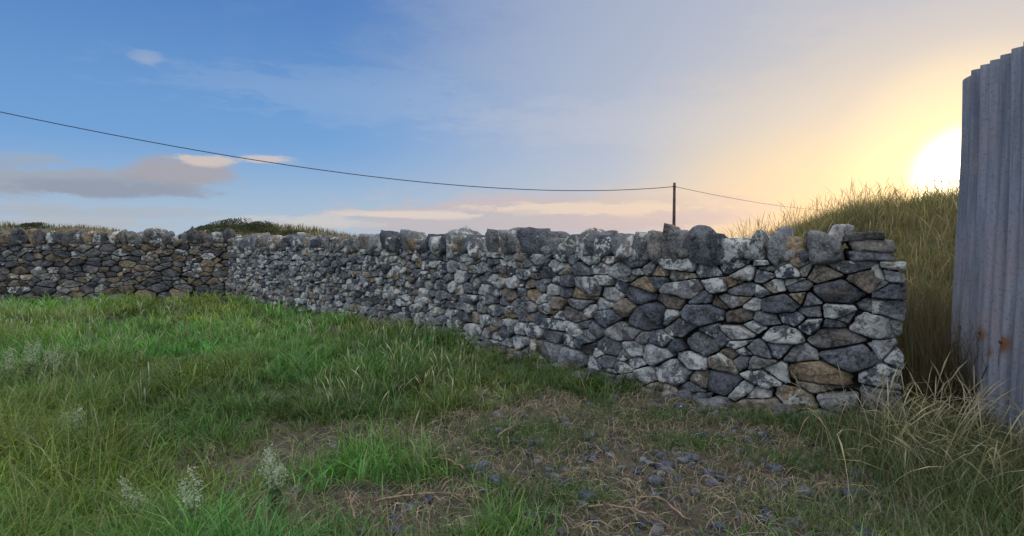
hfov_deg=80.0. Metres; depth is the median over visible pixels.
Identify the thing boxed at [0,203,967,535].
ground
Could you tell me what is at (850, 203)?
seeding grass
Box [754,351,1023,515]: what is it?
seeding grass
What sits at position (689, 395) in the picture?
wall foot rubble
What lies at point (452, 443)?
fallen twig
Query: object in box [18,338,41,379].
flowering weed
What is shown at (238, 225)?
bushes
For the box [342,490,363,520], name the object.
fallen twig
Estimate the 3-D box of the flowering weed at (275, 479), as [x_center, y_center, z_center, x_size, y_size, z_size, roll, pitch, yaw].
[-1.262,1.130,3.220,0.205,0.381,0.236,0,3,0]
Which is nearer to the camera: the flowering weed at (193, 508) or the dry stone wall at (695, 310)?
the flowering weed at (193, 508)
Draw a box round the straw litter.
[37,375,998,535]
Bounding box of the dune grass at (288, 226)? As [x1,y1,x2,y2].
[0,220,355,236]
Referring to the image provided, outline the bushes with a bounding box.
[0,217,306,236]
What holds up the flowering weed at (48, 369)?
on the ground at (638, 453)
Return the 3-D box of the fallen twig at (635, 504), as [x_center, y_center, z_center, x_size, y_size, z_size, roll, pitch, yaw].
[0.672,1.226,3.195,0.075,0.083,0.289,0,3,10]
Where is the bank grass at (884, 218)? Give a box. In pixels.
[736,176,973,417]
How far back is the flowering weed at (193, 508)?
2.86 m
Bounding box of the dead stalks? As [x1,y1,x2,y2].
[871,260,1000,418]
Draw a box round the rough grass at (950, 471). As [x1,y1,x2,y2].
[0,346,1023,535]
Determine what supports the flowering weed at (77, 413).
on the ground at (638, 453)
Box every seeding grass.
[0,296,487,473]
[517,163,959,348]
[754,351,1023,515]
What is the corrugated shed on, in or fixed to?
on the ground at (638, 453)
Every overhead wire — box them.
[1,112,673,190]
[678,187,814,209]
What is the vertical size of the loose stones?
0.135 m
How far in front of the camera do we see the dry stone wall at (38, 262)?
14.30 m
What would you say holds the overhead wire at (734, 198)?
attached to the utility pole
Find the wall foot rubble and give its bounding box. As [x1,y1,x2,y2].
[333,315,874,426]
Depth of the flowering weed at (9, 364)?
5.81 m
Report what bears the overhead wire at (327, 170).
attached to the utility pole
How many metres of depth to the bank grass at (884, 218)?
8.72 m
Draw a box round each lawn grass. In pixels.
[0,286,419,335]
[0,314,1023,535]
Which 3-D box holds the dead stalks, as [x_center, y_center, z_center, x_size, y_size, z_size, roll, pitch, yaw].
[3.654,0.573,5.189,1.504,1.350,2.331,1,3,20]
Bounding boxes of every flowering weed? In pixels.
[0,348,19,386]
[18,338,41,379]
[41,344,64,381]
[58,404,92,440]
[116,475,154,525]
[176,464,204,534]
[252,444,295,510]
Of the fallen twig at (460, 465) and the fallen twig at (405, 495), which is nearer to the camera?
the fallen twig at (405, 495)
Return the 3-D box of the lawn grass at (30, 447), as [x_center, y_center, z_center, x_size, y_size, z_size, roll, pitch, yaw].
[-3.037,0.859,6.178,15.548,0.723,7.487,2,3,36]
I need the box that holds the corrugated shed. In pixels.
[950,42,1023,446]
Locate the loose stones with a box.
[225,386,971,535]
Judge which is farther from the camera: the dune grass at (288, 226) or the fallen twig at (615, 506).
the dune grass at (288, 226)
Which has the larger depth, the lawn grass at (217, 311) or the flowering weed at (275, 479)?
the lawn grass at (217, 311)
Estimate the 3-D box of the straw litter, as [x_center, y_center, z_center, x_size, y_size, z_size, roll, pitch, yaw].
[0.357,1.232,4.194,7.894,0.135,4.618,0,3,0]
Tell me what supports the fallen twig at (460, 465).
on the ground at (638, 453)
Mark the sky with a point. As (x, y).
(760, 101)
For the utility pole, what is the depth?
39.77 m
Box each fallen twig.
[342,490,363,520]
[374,484,484,502]
[410,453,464,468]
[442,437,462,457]
[497,420,531,437]
[588,499,673,528]
[617,485,690,520]
[633,487,646,520]
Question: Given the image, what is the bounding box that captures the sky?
[0,0,1023,237]
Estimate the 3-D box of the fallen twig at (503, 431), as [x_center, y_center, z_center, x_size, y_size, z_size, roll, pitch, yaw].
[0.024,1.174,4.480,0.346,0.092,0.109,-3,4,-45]
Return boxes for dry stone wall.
[0,226,241,301]
[225,223,906,419]
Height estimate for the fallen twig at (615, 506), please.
0.090 m
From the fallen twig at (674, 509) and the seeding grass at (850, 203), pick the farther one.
the seeding grass at (850, 203)
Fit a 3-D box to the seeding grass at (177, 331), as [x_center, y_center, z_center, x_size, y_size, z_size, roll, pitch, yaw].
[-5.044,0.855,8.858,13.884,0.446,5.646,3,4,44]
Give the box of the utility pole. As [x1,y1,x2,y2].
[672,183,676,225]
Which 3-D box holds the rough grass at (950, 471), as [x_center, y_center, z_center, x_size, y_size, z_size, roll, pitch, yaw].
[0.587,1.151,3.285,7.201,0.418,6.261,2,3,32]
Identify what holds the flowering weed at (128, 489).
on the ground at (638, 453)

